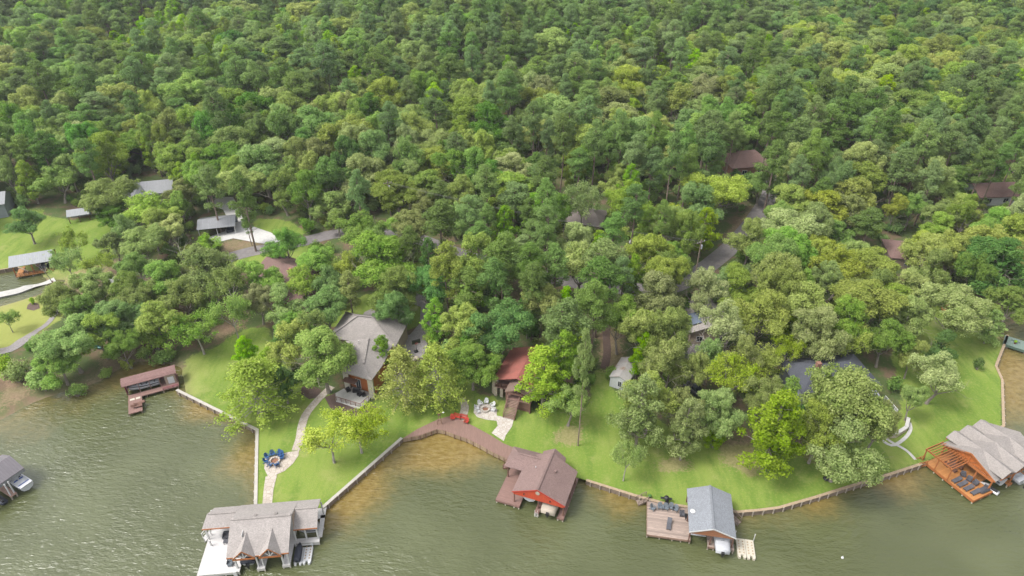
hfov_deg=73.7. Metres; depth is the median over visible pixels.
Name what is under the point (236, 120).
oak tree
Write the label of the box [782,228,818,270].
oak tree
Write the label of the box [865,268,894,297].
oak tree
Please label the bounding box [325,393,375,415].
house patio bed
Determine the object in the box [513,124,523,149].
pine tree
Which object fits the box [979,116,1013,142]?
pine tree
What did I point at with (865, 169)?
oak tree
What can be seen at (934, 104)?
pine tree
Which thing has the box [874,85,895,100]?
pine tree
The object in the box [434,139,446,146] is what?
oak tree
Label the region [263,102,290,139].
oak tree
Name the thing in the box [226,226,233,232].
parked car
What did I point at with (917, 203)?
oak tree
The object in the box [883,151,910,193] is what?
oak tree
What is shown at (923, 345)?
oak tree
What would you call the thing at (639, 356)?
sweetgum tree
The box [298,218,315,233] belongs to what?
bush
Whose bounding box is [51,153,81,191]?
oak tree
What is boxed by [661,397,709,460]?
tree
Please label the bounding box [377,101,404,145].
pine tree
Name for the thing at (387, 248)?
oak tree
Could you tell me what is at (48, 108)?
pine tree
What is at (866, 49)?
sweetgum tree
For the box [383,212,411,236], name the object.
oak tree
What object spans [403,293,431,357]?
gravel driveway
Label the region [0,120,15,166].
oak tree
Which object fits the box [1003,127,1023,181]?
pine tree
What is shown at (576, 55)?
pine tree
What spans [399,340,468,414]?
cypress tree
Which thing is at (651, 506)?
adirondack chair
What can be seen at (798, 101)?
pine tree
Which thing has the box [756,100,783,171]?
pine tree
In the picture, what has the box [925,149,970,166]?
oak tree
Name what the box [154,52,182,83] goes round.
pine tree
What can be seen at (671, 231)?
oak tree
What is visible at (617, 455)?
birch tree
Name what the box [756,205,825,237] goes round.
oak tree
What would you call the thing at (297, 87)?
pine tree
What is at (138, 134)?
oak tree
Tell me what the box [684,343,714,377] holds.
grey drive
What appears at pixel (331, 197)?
oak tree
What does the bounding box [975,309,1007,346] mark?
sweetgum tree
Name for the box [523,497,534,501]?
motor boat
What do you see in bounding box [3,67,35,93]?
pine tree
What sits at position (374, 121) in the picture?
oak tree
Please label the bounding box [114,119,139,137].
oak tree
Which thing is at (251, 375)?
cypress tree
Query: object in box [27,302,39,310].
tree bed
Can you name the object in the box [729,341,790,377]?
birch tree
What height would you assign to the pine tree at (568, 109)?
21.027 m
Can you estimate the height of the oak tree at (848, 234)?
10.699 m
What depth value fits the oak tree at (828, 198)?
173.50 m
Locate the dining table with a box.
[948,460,959,469]
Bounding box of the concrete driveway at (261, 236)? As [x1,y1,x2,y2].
[209,197,279,243]
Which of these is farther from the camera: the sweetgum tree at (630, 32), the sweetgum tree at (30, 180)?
the sweetgum tree at (630, 32)
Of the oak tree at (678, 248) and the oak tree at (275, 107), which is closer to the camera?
the oak tree at (678, 248)
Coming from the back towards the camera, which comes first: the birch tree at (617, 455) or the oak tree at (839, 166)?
the oak tree at (839, 166)
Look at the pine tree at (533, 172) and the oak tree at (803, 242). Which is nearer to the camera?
the oak tree at (803, 242)
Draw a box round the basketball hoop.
[412,339,420,352]
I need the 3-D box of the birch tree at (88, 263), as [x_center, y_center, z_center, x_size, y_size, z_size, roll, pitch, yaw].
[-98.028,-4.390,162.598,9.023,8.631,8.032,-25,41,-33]
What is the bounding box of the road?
[227,177,776,294]
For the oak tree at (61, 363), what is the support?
on the ground
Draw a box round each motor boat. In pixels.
[9,474,32,490]
[128,378,159,390]
[299,522,318,532]
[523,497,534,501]
[976,467,1006,485]
[1008,472,1023,487]
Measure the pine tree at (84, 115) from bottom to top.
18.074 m
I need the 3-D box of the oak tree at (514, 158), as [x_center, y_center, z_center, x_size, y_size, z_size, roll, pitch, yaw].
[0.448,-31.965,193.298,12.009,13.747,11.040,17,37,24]
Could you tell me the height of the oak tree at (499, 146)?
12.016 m
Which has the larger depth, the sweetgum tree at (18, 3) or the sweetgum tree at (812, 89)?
the sweetgum tree at (18, 3)
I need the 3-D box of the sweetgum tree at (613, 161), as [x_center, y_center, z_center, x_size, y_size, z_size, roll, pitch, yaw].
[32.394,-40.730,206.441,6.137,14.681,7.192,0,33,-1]
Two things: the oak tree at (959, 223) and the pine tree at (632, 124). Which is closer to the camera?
the oak tree at (959, 223)
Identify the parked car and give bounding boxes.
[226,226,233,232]
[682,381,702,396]
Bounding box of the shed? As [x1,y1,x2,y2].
[609,357,637,389]
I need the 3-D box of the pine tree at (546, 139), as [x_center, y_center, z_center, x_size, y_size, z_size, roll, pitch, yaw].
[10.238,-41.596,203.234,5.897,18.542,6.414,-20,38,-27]
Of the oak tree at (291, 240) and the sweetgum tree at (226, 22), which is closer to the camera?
the oak tree at (291, 240)
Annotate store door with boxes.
[167,376,174,383]
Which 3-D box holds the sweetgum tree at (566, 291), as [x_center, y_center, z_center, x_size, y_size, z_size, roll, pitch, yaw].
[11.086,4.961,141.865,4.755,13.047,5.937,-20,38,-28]
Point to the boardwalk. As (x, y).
(459, 429)
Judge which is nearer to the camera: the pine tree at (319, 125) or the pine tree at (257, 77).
the pine tree at (319, 125)
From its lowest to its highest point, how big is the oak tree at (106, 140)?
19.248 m
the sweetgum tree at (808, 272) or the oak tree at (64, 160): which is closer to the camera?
the sweetgum tree at (808, 272)
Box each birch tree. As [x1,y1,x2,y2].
[0,309,21,332]
[46,247,83,274]
[55,224,88,260]
[75,252,118,271]
[162,307,223,354]
[191,232,221,248]
[203,261,248,317]
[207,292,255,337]
[295,406,365,463]
[323,400,390,453]
[561,180,604,222]
[609,439,647,480]
[703,351,769,393]
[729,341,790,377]
[771,334,807,361]
[831,321,878,356]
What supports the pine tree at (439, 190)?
on the ground
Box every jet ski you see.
[0,495,7,505]
[293,542,302,561]
[981,481,999,495]
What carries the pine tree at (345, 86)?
on the ground
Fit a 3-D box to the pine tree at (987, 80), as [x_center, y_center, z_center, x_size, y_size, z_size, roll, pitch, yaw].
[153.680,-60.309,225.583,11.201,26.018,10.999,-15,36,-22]
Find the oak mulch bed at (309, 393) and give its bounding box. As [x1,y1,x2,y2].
[300,386,320,398]
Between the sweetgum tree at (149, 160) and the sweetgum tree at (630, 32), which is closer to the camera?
the sweetgum tree at (149, 160)
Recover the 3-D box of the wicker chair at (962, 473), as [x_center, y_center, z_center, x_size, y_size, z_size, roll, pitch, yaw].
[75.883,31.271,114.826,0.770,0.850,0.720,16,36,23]
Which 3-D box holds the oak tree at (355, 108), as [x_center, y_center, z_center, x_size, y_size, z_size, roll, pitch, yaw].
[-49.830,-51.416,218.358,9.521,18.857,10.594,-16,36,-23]
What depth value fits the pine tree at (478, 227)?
155.06 m
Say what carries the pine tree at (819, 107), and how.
on the ground
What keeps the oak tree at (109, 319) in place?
on the ground
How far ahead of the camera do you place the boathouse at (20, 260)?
168.91 m
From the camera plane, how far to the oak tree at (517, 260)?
151.74 m
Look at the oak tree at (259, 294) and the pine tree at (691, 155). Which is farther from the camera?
the pine tree at (691, 155)
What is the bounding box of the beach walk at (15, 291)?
[0,278,55,296]
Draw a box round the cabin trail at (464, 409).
[457,399,468,420]
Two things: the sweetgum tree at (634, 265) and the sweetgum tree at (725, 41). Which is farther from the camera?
the sweetgum tree at (725, 41)
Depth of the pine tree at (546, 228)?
151.98 m
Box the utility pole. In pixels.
[695,239,704,273]
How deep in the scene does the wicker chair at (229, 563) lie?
100.54 m
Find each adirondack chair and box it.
[649,503,656,511]
[657,502,662,509]
[663,502,667,510]
[668,502,673,510]
[672,504,678,512]
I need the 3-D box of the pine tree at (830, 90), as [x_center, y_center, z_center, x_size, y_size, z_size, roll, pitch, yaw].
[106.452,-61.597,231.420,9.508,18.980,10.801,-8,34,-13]
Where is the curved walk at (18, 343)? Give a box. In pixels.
[0,309,57,353]
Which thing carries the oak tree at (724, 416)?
on the ground
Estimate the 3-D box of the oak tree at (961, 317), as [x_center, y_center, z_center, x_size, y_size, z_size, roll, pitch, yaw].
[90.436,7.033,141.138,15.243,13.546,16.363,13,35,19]
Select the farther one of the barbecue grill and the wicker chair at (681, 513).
the barbecue grill
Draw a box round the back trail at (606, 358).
[600,326,610,368]
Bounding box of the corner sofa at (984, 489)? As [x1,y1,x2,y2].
[979,484,990,493]
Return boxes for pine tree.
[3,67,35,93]
[7,133,38,169]
[12,111,36,132]
[20,59,57,99]
[27,130,61,170]
[38,99,59,125]
[65,103,100,121]
[68,62,104,97]
[71,137,103,180]
[77,91,119,120]
[119,56,152,97]
[121,89,145,118]
[135,112,162,176]
[145,109,166,126]
[149,67,172,100]
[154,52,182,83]
[165,97,190,112]
[167,129,188,159]
[180,129,204,148]
[191,164,226,232]
[200,79,229,96]
[201,85,229,128]
[224,55,252,92]
[226,170,259,251]
[239,59,269,95]
[240,101,261,125]
[240,215,253,244]
[267,68,299,96]
[268,57,291,89]
[276,71,313,103]
[295,69,319,103]
[312,122,327,143]
[331,116,341,139]
[336,78,358,93]
[338,270,360,312]
[344,168,370,214]
[360,46,391,108]
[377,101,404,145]
[398,225,422,264]
[399,75,417,107]
[417,88,452,129]
[419,198,461,252]
[427,180,453,205]
[429,240,463,311]
[435,80,453,105]
[444,131,468,161]
[447,265,488,305]
[456,194,485,249]
[465,220,491,258]
[467,194,487,224]
[471,164,498,226]
[476,256,513,308]
[477,203,496,236]
[482,79,501,119]
[493,61,523,117]
[495,68,522,115]
[495,180,530,233]
[502,115,523,151]
[511,83,527,117]
[512,241,546,310]
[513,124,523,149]
[514,233,533,249]
[516,197,539,236]
[520,100,542,155]
[520,218,541,242]
[523,151,540,166]
[524,163,542,192]
[530,155,560,202]
[531,97,552,149]
[531,204,560,270]
[533,177,559,251]
[538,118,558,163]
[539,248,548,269]
[540,242,568,287]
[544,53,572,89]
[546,76,562,92]
[550,112,573,192]
[554,106,581,164]
[557,73,573,101]
[563,51,590,96]
[566,147,588,194]
[568,65,587,100]
[573,79,601,114]
[574,95,603,125]
[575,255,626,337]
[580,118,607,189]
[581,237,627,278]
[599,129,619,182]
[599,211,628,246]
[609,111,631,163]
[609,256,634,299]
[620,133,647,180]
[621,119,638,184]
[621,183,649,243]
[639,58,660,113]
[640,146,663,198]
[644,88,668,111]
[645,80,668,112]
[645,110,669,178]
[652,199,674,250]
[659,131,686,198]
[675,122,697,198]
[678,143,701,206]
[693,109,712,169]
[695,131,726,175]
[697,109,728,152]
[697,170,709,186]
[703,157,725,175]
[713,96,737,166]
[719,110,745,177]
[723,86,748,104]
[727,72,747,102]
[728,127,750,152]
[753,73,777,146]
[753,73,781,127]
[753,139,790,211]
[756,63,797,104]
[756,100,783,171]
[757,65,776,82]
[767,89,788,158]
[771,111,795,145]
[779,108,797,126]
[780,116,814,178]
[785,85,809,115]
[786,154,811,185]
[797,127,822,202]
[802,95,828,131]
[809,139,833,186]
[810,136,838,185]
[810,176,832,204]
[811,66,839,106]
[816,79,840,103]
[817,102,845,136]
[817,107,848,173]
[821,151,844,172]
[829,96,844,113]
[831,75,859,147]
[833,126,854,147]
[838,92,867,150]
[846,206,886,244]
[852,112,881,141]
[858,86,890,141]
[859,129,891,159]
[860,107,887,159]
[865,138,892,167]
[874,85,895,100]
[881,106,903,149]
[885,140,912,203]
[885,148,919,216]
[896,60,924,99]
[907,118,941,191]
[910,108,945,189]
[913,159,944,225]
[919,95,942,119]
[921,101,953,118]
[931,121,967,198]
[932,116,952,159]
[944,113,963,154]
[947,62,982,97]
[951,164,969,192]
[952,134,981,180]
[959,104,993,143]
[960,86,984,124]
[964,112,992,142]
[965,66,1004,115]
[965,138,1001,193]
[975,126,1006,179]
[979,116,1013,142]
[981,142,1014,201]
[987,86,1006,124]
[989,88,1013,126]
[997,95,1021,134]
[998,64,1022,90]
[1000,82,1023,122]
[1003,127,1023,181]
[1008,155,1023,206]
[1008,178,1023,200]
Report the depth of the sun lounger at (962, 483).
113.20 m
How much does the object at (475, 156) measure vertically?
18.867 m
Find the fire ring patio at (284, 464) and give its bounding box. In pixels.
[264,450,298,477]
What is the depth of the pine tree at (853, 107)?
208.16 m
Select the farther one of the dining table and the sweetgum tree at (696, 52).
the sweetgum tree at (696, 52)
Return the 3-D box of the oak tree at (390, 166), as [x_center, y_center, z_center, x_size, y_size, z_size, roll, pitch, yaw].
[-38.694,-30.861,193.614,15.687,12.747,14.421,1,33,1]
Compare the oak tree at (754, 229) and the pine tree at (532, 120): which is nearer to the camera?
the oak tree at (754, 229)
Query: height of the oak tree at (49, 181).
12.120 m
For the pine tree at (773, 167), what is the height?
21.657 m
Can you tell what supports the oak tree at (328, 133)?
on the ground
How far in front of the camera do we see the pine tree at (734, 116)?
194.69 m
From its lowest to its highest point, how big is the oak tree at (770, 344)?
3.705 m
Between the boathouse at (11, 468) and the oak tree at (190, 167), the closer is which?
the boathouse at (11, 468)
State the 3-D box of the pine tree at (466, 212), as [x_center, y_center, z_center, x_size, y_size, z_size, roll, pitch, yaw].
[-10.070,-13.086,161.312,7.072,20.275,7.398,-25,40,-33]
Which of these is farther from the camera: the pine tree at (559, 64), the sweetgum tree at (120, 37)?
the sweetgum tree at (120, 37)
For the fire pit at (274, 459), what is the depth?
117.56 m
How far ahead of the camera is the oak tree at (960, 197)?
178.98 m
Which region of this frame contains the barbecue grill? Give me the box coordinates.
[660,495,671,500]
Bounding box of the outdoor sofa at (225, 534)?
[222,531,228,538]
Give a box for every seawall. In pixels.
[0,267,28,272]
[175,389,258,503]
[322,437,402,509]
[586,463,922,516]
[995,335,1008,426]
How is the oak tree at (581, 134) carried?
on the ground
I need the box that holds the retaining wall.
[890,417,909,437]
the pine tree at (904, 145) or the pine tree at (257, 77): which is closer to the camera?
the pine tree at (904, 145)
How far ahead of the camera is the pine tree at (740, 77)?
226.36 m
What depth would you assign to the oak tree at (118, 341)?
135.16 m
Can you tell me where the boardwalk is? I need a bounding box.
[403,416,512,461]
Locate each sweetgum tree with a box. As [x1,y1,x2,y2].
[13,1,28,13]
[14,159,46,203]
[102,147,130,176]
[108,30,118,39]
[115,34,128,43]
[131,16,145,33]
[140,131,158,172]
[154,11,166,29]
[159,27,166,53]
[166,21,182,34]
[168,161,195,199]
[175,13,188,32]
[189,152,201,184]
[205,42,214,53]
[210,28,222,41]
[213,35,222,52]
[217,16,233,33]
[219,44,230,60]
[261,48,272,59]
[270,50,283,62]
[275,24,284,53]
[300,25,313,49]
[322,30,338,41]
[329,36,343,50]
[347,65,365,80]
[392,235,405,264]
[416,237,440,282]
[419,296,450,343]
[421,82,447,116]
[449,114,469,135]
[457,273,484,310]
[489,205,519,240]
[497,54,516,70]
[514,343,570,419]
[519,295,539,338]
[521,192,542,230]
[560,285,576,310]
[566,23,580,45]
[571,314,582,344]
[577,142,601,181]
[589,40,607,62]
[590,230,606,247]
[592,235,601,248]
[604,371,665,459]
[610,132,626,168]
[615,163,641,215]
[618,23,631,38]
[619,252,645,299]
[620,37,631,63]
[625,26,634,46]
[627,331,652,375]
[628,98,645,116]
[631,205,659,235]
[654,52,669,70]
[654,65,665,80]
[658,67,671,90]
[676,40,695,75]
[685,48,700,82]
[692,207,722,257]
[702,424,726,449]
[716,33,728,63]
[740,91,756,118]
[748,75,760,105]
[754,34,771,72]
[757,57,771,86]
[765,305,798,345]
[782,40,791,52]
[789,89,810,115]
[794,267,814,290]
[807,81,814,91]
[862,45,871,54]
[877,74,900,100]
[893,75,907,101]
[900,108,912,120]
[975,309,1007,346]
[1015,68,1023,81]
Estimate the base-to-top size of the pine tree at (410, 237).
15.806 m
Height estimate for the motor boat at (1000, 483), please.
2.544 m
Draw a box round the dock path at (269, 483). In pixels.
[262,475,276,503]
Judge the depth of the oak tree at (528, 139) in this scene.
208.76 m
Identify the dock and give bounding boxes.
[294,546,312,565]
[735,538,755,560]
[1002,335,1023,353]
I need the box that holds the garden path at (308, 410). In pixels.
[292,385,334,449]
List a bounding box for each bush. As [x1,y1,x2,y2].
[0,353,12,377]
[23,343,31,351]
[23,366,53,390]
[65,382,88,396]
[98,367,112,378]
[117,357,134,370]
[140,325,167,350]
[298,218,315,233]
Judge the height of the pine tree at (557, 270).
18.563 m
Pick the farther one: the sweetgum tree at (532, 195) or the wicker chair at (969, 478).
the sweetgum tree at (532, 195)
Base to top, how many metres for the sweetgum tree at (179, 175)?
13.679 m
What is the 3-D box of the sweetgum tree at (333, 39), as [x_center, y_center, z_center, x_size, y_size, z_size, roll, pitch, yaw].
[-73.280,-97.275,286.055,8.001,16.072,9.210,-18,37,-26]
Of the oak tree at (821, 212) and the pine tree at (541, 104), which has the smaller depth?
the oak tree at (821, 212)
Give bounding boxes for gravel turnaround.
[363,309,374,315]
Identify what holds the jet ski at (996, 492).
on the boathouse at (994, 452)
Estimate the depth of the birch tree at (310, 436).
112.63 m
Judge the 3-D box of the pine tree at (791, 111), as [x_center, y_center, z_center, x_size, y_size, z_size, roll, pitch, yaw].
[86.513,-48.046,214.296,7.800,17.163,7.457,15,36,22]
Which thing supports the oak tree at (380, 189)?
on the ground
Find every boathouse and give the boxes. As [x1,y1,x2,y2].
[0,455,24,499]
[8,249,57,278]
[120,365,178,416]
[197,499,326,575]
[495,446,578,521]
[636,485,741,553]
[916,419,1023,503]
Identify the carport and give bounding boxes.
[66,208,91,223]
[197,214,237,235]
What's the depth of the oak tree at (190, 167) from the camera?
185.47 m
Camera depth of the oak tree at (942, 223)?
171.03 m
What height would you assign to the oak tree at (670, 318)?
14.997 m
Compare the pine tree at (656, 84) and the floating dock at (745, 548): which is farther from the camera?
the pine tree at (656, 84)
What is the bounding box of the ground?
[0,3,1023,509]
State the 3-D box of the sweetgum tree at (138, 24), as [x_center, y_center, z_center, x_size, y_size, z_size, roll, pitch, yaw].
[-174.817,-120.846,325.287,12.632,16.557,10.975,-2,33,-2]
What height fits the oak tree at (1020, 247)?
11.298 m
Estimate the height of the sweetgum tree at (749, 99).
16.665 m
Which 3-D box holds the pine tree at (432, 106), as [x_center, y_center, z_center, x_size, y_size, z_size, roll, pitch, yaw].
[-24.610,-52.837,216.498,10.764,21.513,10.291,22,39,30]
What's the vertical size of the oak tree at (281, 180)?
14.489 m
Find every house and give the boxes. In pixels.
[0,191,14,217]
[128,179,174,206]
[258,255,322,282]
[283,287,323,314]
[333,311,407,408]
[549,206,606,231]
[685,298,737,346]
[719,150,769,177]
[779,354,897,411]
[881,239,946,270]
[963,182,1019,205]
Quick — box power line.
[398,184,698,240]
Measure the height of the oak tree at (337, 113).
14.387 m
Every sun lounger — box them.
[666,517,671,529]
[951,476,962,483]
[957,480,968,487]
[963,484,974,491]
[970,487,981,495]
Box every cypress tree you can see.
[204,355,303,441]
[367,344,433,417]
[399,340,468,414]
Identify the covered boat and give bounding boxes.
[38,262,49,270]
[240,557,255,568]
[541,502,557,517]
[714,537,729,557]
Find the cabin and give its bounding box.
[492,346,543,420]
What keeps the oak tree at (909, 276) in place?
on the ground
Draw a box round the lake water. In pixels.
[0,270,1023,575]
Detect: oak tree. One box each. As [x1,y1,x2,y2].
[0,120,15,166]
[0,138,17,186]
[0,155,29,194]
[12,119,38,163]
[27,313,97,373]
[28,164,82,203]
[30,127,64,152]
[30,344,81,389]
[35,137,71,172]
[35,281,80,317]
[40,133,55,146]
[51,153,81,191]
[55,135,74,155]
[57,292,106,322]
[63,121,99,176]
[67,267,112,302]
[69,120,116,159]
[71,129,129,180]
[71,141,90,170]
[72,311,120,359]
[89,299,145,337]
[92,231,124,261]
[100,326,146,368]
[104,270,145,302]
[106,279,157,305]
[110,213,136,240]
[111,251,155,278]
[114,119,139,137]
[117,128,152,165]
[118,222,168,260]
[120,190,170,223]
[133,112,154,159]
[136,259,185,300]
[137,207,171,254]
[142,207,183,242]
[146,123,174,178]
[148,213,190,253]
[149,263,195,281]
[150,140,203,177]
[152,106,192,159]
[156,276,205,316]
[161,178,195,218]
[169,190,194,223]
[176,242,239,302]
[181,159,218,211]
[182,160,222,202]
[189,109,224,147]
[196,139,240,170]
[205,125,252,151]
[206,102,247,133]
[215,165,267,211]
[219,154,253,173]
[235,259,284,293]
[236,143,287,197]
[238,129,267,145]
[242,283,271,324]
[244,112,277,143]
[252,136,306,167]
[255,167,307,215]
[258,281,306,324]
[260,227,307,257]
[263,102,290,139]
[265,106,301,139]
[272,308,315,337]
[277,155,299,178]
[283,136,307,170]
[285,263,320,298]
[286,126,310,151]
[286,170,323,218]
[288,104,334,135]
[289,169,308,201]
[296,136,331,161]
[299,150,326,171]
[302,284,348,328]
[308,156,352,191]
[308,190,354,226]
[309,264,343,290]
[314,111,344,143]
[316,114,373,154]
[324,209,345,236]
[330,135,363,170]
[333,250,361,281]
[334,209,387,243]
[338,98,365,120]
[338,121,368,151]
[339,152,383,195]
[343,229,419,287]
[347,224,395,262]
[348,156,392,198]
[357,128,390,161]
[365,110,389,137]
[366,264,420,313]
[369,168,419,212]
[372,290,414,325]
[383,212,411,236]
[384,146,401,167]
[386,110,434,145]
[387,135,425,173]
[390,208,430,257]
[393,123,418,149]
[400,158,428,189]
[407,188,437,213]
[408,168,444,200]
[412,128,450,144]
[413,145,458,179]
[417,140,442,165]
[429,148,478,182]
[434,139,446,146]
[440,135,468,158]
[445,174,475,205]
[448,201,467,240]
[452,231,490,276]
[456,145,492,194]
[458,129,475,147]
[467,100,509,138]
[471,128,497,161]
[475,131,509,151]
[478,252,521,293]
[482,158,508,196]
[488,170,534,194]
[488,187,525,219]
[490,147,527,167]
[494,151,532,179]
[495,128,519,145]
[521,119,560,163]
[539,193,572,232]
[547,113,567,155]
[552,240,593,296]
[556,221,595,276]
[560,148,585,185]
[564,123,603,152]
[597,142,612,167]
[597,176,622,205]
[602,107,630,128]
[603,108,626,135]
[603,179,655,226]
[604,162,625,183]
[615,116,661,154]
[615,308,666,370]
[621,147,666,182]
[625,232,675,285]
[626,269,686,311]
[638,250,694,277]
[641,111,675,130]
[641,169,671,200]
[645,255,689,294]
[648,205,685,244]
[649,306,698,352]
[655,144,692,184]
[655,240,688,260]
[658,130,672,154]
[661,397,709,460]
[669,208,705,254]
[670,181,724,221]
[677,351,710,389]
[679,112,704,146]
[679,266,729,314]
[690,337,729,384]
[697,386,748,441]
[698,298,750,350]
[708,173,748,209]
[710,266,753,302]
[712,261,762,311]
[720,333,764,390]
[722,216,766,264]
[734,102,760,148]
[739,374,785,430]
[742,251,801,312]
[744,171,780,205]
[744,232,799,266]
[754,341,787,358]
[755,260,806,310]
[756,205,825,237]
[758,225,792,245]
[762,183,810,215]
[763,199,794,217]
[776,141,810,184]
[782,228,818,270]
[790,304,852,362]
[797,187,856,220]
[799,201,834,239]
[807,233,833,268]
[811,259,843,307]
[816,156,856,190]
[828,218,856,243]
[828,277,874,306]
[828,278,910,319]
[833,177,882,213]
[834,192,869,238]
[838,245,900,281]
[842,141,887,175]
[842,160,888,203]
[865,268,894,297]
[867,399,903,447]
[871,280,920,322]
[882,192,909,231]
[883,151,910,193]
[885,122,916,150]
[888,145,912,173]
[890,121,926,147]
[890,267,929,298]
[892,293,935,336]
[894,193,927,230]
[897,232,961,268]
[897,339,930,378]
[909,248,953,286]
[910,155,956,214]
[917,280,993,342]
[919,211,955,236]
[920,198,962,225]
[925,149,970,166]
[927,177,960,201]
[942,228,975,282]
[945,193,978,210]
[945,193,980,232]
[951,209,985,229]
[960,223,1023,254]
[963,144,990,180]
[968,216,1001,235]
[980,284,1023,329]
[981,205,1012,235]
[999,213,1023,238]
[1002,139,1023,172]
[1002,240,1023,278]
[1006,212,1023,238]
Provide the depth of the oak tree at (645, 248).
151.35 m
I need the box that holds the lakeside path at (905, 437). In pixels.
[883,422,911,445]
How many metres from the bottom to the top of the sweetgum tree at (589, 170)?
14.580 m
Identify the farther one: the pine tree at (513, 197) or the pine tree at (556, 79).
the pine tree at (556, 79)
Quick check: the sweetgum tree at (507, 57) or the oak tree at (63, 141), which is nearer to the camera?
the oak tree at (63, 141)
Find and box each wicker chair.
[226,559,232,566]
[352,387,359,392]
[679,510,684,516]
[960,470,965,477]
[966,475,972,481]
[972,479,979,485]
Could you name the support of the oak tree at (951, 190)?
on the ground
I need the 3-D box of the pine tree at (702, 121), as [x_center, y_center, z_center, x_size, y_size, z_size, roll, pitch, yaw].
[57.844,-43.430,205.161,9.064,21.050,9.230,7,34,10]
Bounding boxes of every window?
[355,378,361,388]
[696,336,702,341]
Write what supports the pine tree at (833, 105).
on the ground
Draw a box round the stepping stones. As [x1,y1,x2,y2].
[886,438,915,459]
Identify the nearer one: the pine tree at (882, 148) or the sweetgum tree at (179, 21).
the pine tree at (882, 148)
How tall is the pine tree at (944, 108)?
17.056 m
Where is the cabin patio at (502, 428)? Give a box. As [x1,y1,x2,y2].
[474,403,512,440]
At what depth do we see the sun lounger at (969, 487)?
112.50 m
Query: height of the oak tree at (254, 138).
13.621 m
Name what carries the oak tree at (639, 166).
on the ground
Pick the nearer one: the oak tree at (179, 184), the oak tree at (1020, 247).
the oak tree at (1020, 247)
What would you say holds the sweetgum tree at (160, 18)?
on the ground
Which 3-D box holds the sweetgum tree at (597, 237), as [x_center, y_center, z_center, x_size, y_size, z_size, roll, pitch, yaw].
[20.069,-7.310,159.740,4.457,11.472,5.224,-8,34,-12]
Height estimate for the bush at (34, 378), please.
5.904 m
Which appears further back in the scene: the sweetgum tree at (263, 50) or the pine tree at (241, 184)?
the sweetgum tree at (263, 50)
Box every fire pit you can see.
[269,456,280,465]
[481,405,489,412]
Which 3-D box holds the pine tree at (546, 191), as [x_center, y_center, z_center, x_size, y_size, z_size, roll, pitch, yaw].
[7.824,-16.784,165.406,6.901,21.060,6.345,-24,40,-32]
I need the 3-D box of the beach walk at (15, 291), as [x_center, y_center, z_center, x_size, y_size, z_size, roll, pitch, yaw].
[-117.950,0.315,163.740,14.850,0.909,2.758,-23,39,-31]
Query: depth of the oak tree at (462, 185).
176.37 m
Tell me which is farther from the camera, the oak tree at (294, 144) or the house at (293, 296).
the oak tree at (294, 144)
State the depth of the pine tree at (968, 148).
187.83 m
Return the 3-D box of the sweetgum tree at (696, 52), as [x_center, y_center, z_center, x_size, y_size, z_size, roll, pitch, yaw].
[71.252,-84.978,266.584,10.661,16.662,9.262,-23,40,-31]
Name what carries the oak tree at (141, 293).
on the ground
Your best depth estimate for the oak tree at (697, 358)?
123.68 m

